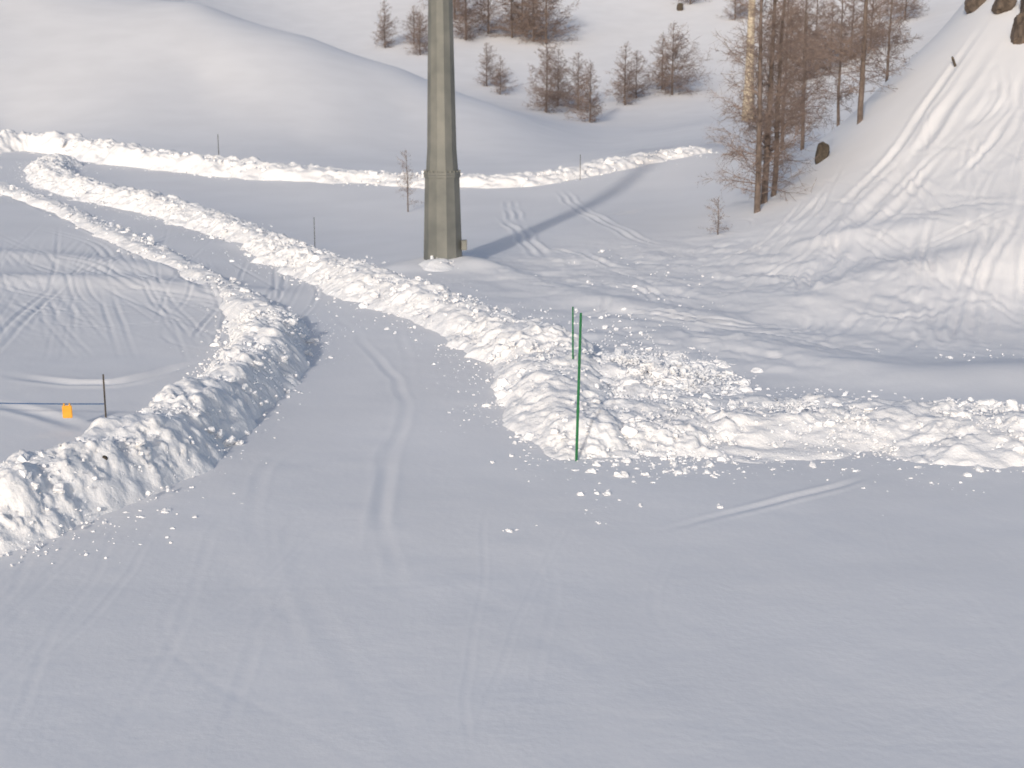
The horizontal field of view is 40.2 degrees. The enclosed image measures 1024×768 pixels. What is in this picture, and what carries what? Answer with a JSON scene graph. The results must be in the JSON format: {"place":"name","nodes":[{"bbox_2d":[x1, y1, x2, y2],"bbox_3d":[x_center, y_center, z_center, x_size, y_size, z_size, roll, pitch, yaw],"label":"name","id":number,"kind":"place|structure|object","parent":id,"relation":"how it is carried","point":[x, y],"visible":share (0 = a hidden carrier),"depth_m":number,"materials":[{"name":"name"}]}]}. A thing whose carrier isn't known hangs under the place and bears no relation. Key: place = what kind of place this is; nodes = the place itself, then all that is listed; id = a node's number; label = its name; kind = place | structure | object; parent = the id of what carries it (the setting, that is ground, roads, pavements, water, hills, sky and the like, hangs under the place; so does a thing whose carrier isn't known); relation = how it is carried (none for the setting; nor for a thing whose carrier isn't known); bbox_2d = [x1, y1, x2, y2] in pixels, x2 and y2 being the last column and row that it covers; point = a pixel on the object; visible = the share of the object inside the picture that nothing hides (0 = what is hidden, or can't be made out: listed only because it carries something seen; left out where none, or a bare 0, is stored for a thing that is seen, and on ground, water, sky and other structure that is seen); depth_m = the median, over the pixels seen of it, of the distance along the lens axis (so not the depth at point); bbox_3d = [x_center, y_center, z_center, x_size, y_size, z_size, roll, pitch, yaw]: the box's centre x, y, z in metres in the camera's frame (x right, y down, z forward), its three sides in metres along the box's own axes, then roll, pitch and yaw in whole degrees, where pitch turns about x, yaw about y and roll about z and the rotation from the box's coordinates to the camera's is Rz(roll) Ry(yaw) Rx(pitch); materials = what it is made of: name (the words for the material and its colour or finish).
{"place":"outdoors","nodes":[
{"label":"outdoors","id":0,"kind":"place"},
{"bbox_2d":[0,161,494,512],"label":"snow road","id":1,"kind":"structure","parent":0,"point":[362,425],"depth_m":21.82,"materials":[{"name":"white snow"}]},
{"bbox_2d":[0,0,1023,767],"bbox_3d":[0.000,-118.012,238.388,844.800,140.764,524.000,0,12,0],"label":"snow ground","id":2,"kind":"structure","parent":0,"point":[804,614],"depth_m":19.85,"materials":[{"name":"white snow"}]},
{"bbox_2d":[0,374,106,417],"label":"rope fence","id":3,"kind":"object","parent":2,"relation":"on","point":[104,403],"visible":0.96,"depth_m":20.30,"materials":[{"name":"fabric"}]},
{"bbox_2d":[62,403,72,417],"bbox_3d":[-6.462,0.387,20.338,0.140,0.225,0.030,-1,15,-6],"label":"orange marker","id":4,"kind":"object","parent":3,"relation":"attached to","point":[66,411],"visible":1,"depth_m":20.33,"materials":[{"name":"plastic"}]},
{"bbox_2d":[0,180,312,322],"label":"snowbank","id":5,"kind":"object","parent":2,"relation":"on","point":[236,301],"visible":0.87,"depth_m":41.06,"materials":[{"name":"white snow"}]},
{"bbox_2d":[0,304,353,565],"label":"snowbank","id":6,"kind":"object","parent":2,"relation":"on","point":[184,428],"visible":0.94,"depth_m":18.08,"materials":[{"name":"white snow"}]},
{"bbox_2d":[1,153,694,469],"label":"snowbank","id":7,"kind":"object","parent":2,"relation":"on","point":[533,363],"visible":0.92,"depth_m":27.60,"materials":[{"name":"white snow"}]},
{"bbox_2d":[0,129,729,190],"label":"snowbank","id":8,"kind":"object","parent":2,"relation":"on","point":[78,146],"visible":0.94,"depth_m":64.68,"materials":[{"name":"white snow"}]},
{"bbox_2d":[371,0,401,47],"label":"larch tree","id":9,"kind":"object","parent":2,"relation":"on","point":[383,28],"visible":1,"depth_m":161.26,"materials":[{"name":"brown plant"}]},
{"bbox_2d":[395,150,417,211],"bbox_3d":[-3.991,-7.534,52.746,1.060,2.697,1.286,-7,14,-30],"label":"larch tree","id":10,"kind":"object","parent":2,"relation":"on","point":[407,181],"visible":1,"depth_m":52.70,"materials":[{"name":"brown plant"}]},
{"bbox_2d":[398,5,427,44],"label":"larch tree","id":11,"kind":"object","parent":2,"relation":"on","point":[413,22],"visible":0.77,"depth_m":163.42,"materials":[{"name":"brown plant"}]},
{"bbox_2d":[403,12,427,54],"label":"larch tree","id":12,"kind":"object","parent":2,"relation":"on","point":[419,43],"visible":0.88,"depth_m":158.73,"materials":[{"name":"brown plant"}]},
{"bbox_2d":[418,256,453,273],"bbox_3d":[-1.840,-3.018,35.984,2.114,0.449,2.580,-5,13,-23],"label":"snow mound","id":13,"kind":"object","parent":2,"relation":"on","point":[432,264],"visible":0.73,"depth_m":35.60,"materials":[{"name":"white snow"}]},
{"bbox_2d":[424,0,466,259],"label":"ski lift pylon","id":14,"kind":"object","parent":2,"relation":"on","point":[442,226],"visible":0.99,"depth_m":36.02,"materials":[{"name":"metal"}]},
{"bbox_2d":[453,0,470,16],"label":"larch tree","id":15,"kind":"object","parent":2,"relation":"on","point":[458,14],"visible":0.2,"depth_m":178.71,"materials":[{"name":"brown plant"}]},
{"bbox_2d":[453,0,488,40],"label":"larch tree","id":16,"kind":"object","parent":2,"relation":"on","point":[465,16],"visible":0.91,"depth_m":167.83,"materials":[{"name":"brown plant"}]},
{"bbox_2d":[457,0,522,33],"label":"larch tree","id":17,"kind":"object","parent":2,"relation":"on","point":[483,14],"visible":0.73,"depth_m":172.21,"materials":[{"name":"brown plant"}]},
{"bbox_2d":[474,42,508,86],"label":"larch tree","id":18,"kind":"object","parent":2,"relation":"on","point":[487,59],"visible":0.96,"depth_m":145.41,"materials":[{"name":"brown plant"}]},
{"bbox_2d":[490,55,520,93],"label":"larch tree","id":19,"kind":"object","parent":2,"relation":"on","point":[500,76],"visible":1,"depth_m":141.10,"materials":[{"name":"brown plant"}]},
{"bbox_2d":[481,0,531,37],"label":"larch tree","id":20,"kind":"object","parent":2,"relation":"on","point":[514,6],"visible":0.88,"depth_m":170.73,"materials":[{"name":"brown plant"}]},
{"bbox_2d":[492,0,561,43],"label":"larch tree","id":21,"kind":"object","parent":2,"relation":"on","point":[528,23],"visible":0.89,"depth_m":169.01,"materials":[{"name":"brown plant"}]},
{"bbox_2d":[507,0,552,30],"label":"larch tree","id":22,"kind":"object","parent":2,"relation":"on","point":[526,11],"visible":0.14,"depth_m":175.40,"materials":[{"name":"brown plant"}]},
{"bbox_2d":[510,0,581,44],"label":"larch tree","id":23,"kind":"object","parent":2,"relation":"on","point":[546,9],"visible":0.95,"depth_m":168.64,"materials":[{"name":"brown plant"}]},
{"bbox_2d":[89,249,1003,543],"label":"snow clods","id":24,"kind":"object","parent":2,"relation":"on","point":[675,463],"visible":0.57,"depth_m":18.69,"materials":[{"name":"white snow"}]},
{"bbox_2d":[523,48,575,107],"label":"larch tree","id":25,"kind":"object","parent":2,"relation":"on","point":[552,71],"visible":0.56,"depth_m":135.48,"materials":[{"name":"brown plant"}]},
{"bbox_2d":[522,39,581,113],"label":"larch tree","id":26,"kind":"object","parent":2,"relation":"on","point":[549,95],"visible":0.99,"depth_m":129.93,"materials":[{"name":"brown plant"}]},
{"bbox_2d":[572,307,573,358],"bbox_3d":[0.995,-0.448,22.866,0.032,1.650,0.032,-1,12,0],"label":"green marker pole","id":27,"kind":"object","parent":2,"relation":"on","point":[572,332],"visible":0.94,"depth_m":22.77,"materials":[{"name":"plastic"}]},
{"bbox_2d":[558,52,598,110],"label":"larch tree","id":28,"kind":"object","parent":2,"relation":"on","point":[578,71],"visible":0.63,"depth_m":133.89,"materials":[{"name":"brown plant"}]},
{"bbox_2d":[575,313,581,460],"bbox_3d":[0.877,0.203,18.545,0.041,2.320,0.041,1,12,0],"label":"green marker pole","id":29,"kind":"object","parent":2,"relation":"on","point":[578,390],"visible":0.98,"depth_m":18.50,"materials":[{"name":"plastic"}]},
{"bbox_2d":[560,60,606,122],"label":"larch tree","id":30,"kind":"object","parent":2,"relation":"on","point":[590,105],"visible":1,"depth_m":124.41,"materials":[{"name":"brown plant"}]},
{"bbox_2d":[440,343,768,437],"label":"snowbank","id":31,"kind":"object","parent":2,"relation":"on","point":[628,374],"visible":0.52,"depth_m":23.07,"materials":[{"name":"white snow"}]},
{"bbox_2d":[603,41,650,105],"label":"larch tree","id":32,"kind":"object","parent":2,"relation":"on","point":[624,79],"visible":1,"depth_m":137.39,"materials":[{"name":"brown plant"}]},
{"bbox_2d":[618,50,654,98],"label":"larch tree","id":33,"kind":"object","parent":2,"relation":"on","point":[636,80],"visible":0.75,"depth_m":141.37,"materials":[{"name":"brown plant"}]},
{"bbox_2d":[639,32,678,90],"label":"larch tree","id":34,"kind":"object","parent":2,"relation":"on","point":[659,76],"visible":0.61,"depth_m":145.15,"materials":[{"name":"brown plant"}]},
{"bbox_2d":[677,3,682,10],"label":"tree stump","id":35,"kind":"object","parent":2,"relation":"on","point":[679,6],"visible":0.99,"depth_m":186.35,"materials":[{"name":"brown wood"}]},
{"bbox_2d":[648,20,718,96],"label":"larch tree","id":36,"kind":"object","parent":2,"relation":"on","point":[674,68],"visible":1,"depth_m":142.14,"materials":[{"name":"brown plant"}]},
{"bbox_2d":[673,0,709,4],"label":"larch tree","id":37,"kind":"object","parent":2,"relation":"on","point":[688,1],"visible":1,"depth_m":189.40,"materials":[{"name":"brown plant"}]},
{"bbox_2d":[705,198,732,234],"bbox_3d":[6.090,-4.952,42.265,1.033,1.493,0.911,4,13,18],"label":"larch shrub","id":38,"kind":"object","parent":2,"relation":"on","point":[718,221],"visible":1,"depth_m":42.18,"materials":[{"name":"brown plant"}]},
{"bbox_2d":[431,375,1023,515],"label":"snowbank","id":39,"kind":"object","parent":2,"relation":"on","point":[740,427],"visible":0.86,"depth_m":19.74,"materials":[{"name":"white snow"}]},
{"bbox_2d":[717,0,758,19],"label":"larch tree","id":40,"kind":"object","parent":2,"relation":"on","point":[740,10],"visible":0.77,"depth_m":180.06,"materials":[{"name":"brown plant"}]},
{"bbox_2d":[742,0,755,119],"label":"ski lift pylon","id":41,"kind":"object","parent":2,"relation":"on","point":[749,36],"visible":0.39,"depth_m":108.85,"materials":[{"name":"metal"}]},
{"bbox_2d":[708,0,832,196],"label":"larch tree","id":42,"kind":"object","parent":2,"relation":"on","point":[774,193],"visible":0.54,"depth_m":46.00,"materials":[{"name":"brown plant"}]},
{"bbox_2d":[697,0,851,212],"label":"larch tree","id":43,"kind":"object","parent":2,"relation":"on","point":[759,155],"visible":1,"depth_m":44.18,"materials":[{"name":"brown plant"}]},
{"bbox_2d":[746,0,804,58],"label":"larch tree","id":44,"kind":"object","parent":2,"relation":"on","point":[784,26],"visible":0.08,"depth_m":155.98,"materials":[{"name":"brown plant"}]},
{"bbox_2d":[726,0,825,203],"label":"larch tree","id":45,"kind":"object","parent":2,"relation":"on","point":[764,198],"visible":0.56,"depth_m":45.26,"materials":[{"name":"brown plant"}]},
{"bbox_2d":[745,0,842,150],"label":"larch tree","id":46,"kind":"object","parent":2,"relation":"on","point":[804,79],"visible":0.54,"depth_m":64.18,"materials":[{"name":"brown plant"}]},
{"bbox_2d":[763,0,826,148],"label":"larch tree","id":47,"kind":"object","parent":2,"relation":"on","point":[791,64],"visible":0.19,"depth_m":71.82,"materials":[{"name":"brown plant"}]},
{"bbox_2d":[766,2,831,80],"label":"larch tree","id":48,"kind":"object","parent":2,"relation":"on","point":[807,14],"visible":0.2,"depth_m":142.51,"materials":[{"name":"brown plant"}]},
{"bbox_2d":[815,142,829,164],"bbox_3d":[10.597,-7.820,47.850,0.448,0.917,0.351,7,12,-1],"label":"boulder","id":49,"kind":"object","parent":2,"relation":"on","point":[822,152],"visible":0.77,"depth_m":47.69,"materials":[{"name":"brown stone"}]},
{"bbox_2d":[801,0,846,53],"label":"larch tree","id":50,"kind":"object","parent":2,"relation":"on","point":[823,6],"visible":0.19,"depth_m":153.66,"materials":[{"name":"brown plant"}]},
{"bbox_2d":[798,3,854,70],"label":"larch tree","id":51,"kind":"object","parent":2,"relation":"on","point":[830,49],"visible":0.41,"depth_m":146.39,"materials":[{"name":"brown plant"}]},
{"bbox_2d":[795,0,889,125],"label":"larch tree","id":52,"kind":"object","parent":2,"relation":"on","point":[838,94],"visible":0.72,"depth_m":54.35,"materials":[{"name":"brown plant"}]},
{"bbox_2d":[832,0,885,59],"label":"larch tree","id":53,"kind":"object","parent":2,"relation":"on","point":[853,21],"visible":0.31,"depth_m":149.91,"materials":[{"name":"brown plant"}]},
{"bbox_2d":[802,0,920,123],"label":"larch tree","id":54,"kind":"object","parent":2,"relation":"on","point":[863,55],"visible":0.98,"depth_m":48.45,"materials":[{"name":"brown plant"}]},
{"bbox_2d":[840,0,922,81],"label":"larch tree","id":55,"kind":"object","parent":2,"relation":"on","point":[889,47],"visible":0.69,"depth_m":58.39,"materials":[{"name":"brown plant"}]},
{"bbox_2d":[856,0,909,48],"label":"larch tree","id":56,"kind":"object","parent":2,"relation":"on","point":[871,19],"visible":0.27,"depth_m":153.92,"materials":[{"name":"brown plant"}]},
{"bbox_2d":[877,0,929,21],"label":"larch tree","id":57,"kind":"object","parent":2,"relation":"on","point":[912,7],"visible":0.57,"depth_m":168.92,"materials":[{"name":"brown plant"}]},
{"bbox_2d":[951,56,956,66],"bbox_3d":[14.730,-10.683,46.624,0.089,0.494,0.091,-22,11,5],"label":"dark branch","id":58,"kind":"object","parent":2,"relation":"on","point":[953,61],"visible":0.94,"depth_m":46.58,"materials":[{"name":"brown wood"}]},
{"bbox_2d":[964,0,985,13],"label":"boulder","id":59,"kind":"object","parent":2,"relation":"on","point":[970,6],"visible":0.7,"depth_m":50.28,"materials":[{"name":"brown stone"}]},
{"bbox_2d":[991,0,1016,13],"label":"boulder","id":60,"kind":"object","parent":2,"relation":"on","point":[1000,6],"visible":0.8,"depth_m":47.97,"materials":[{"name":"brown stone"}]},
{"bbox_2d":[1010,12,1023,44],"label":"boulder","id":61,"kind":"object","parent":2,"relation":"on","point":[1017,34],"visible":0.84,"depth_m":45.48,"materials":[{"name":"brown stone"}]},
{"bbox_2d":[1020,0,1023,12],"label":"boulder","id":62,"kind":"object","parent":2,"relation":"on","point":[1022,7],"visible":0.39,"depth_m":46.99,"materials":[{"name":"brown stone"}]}
]}

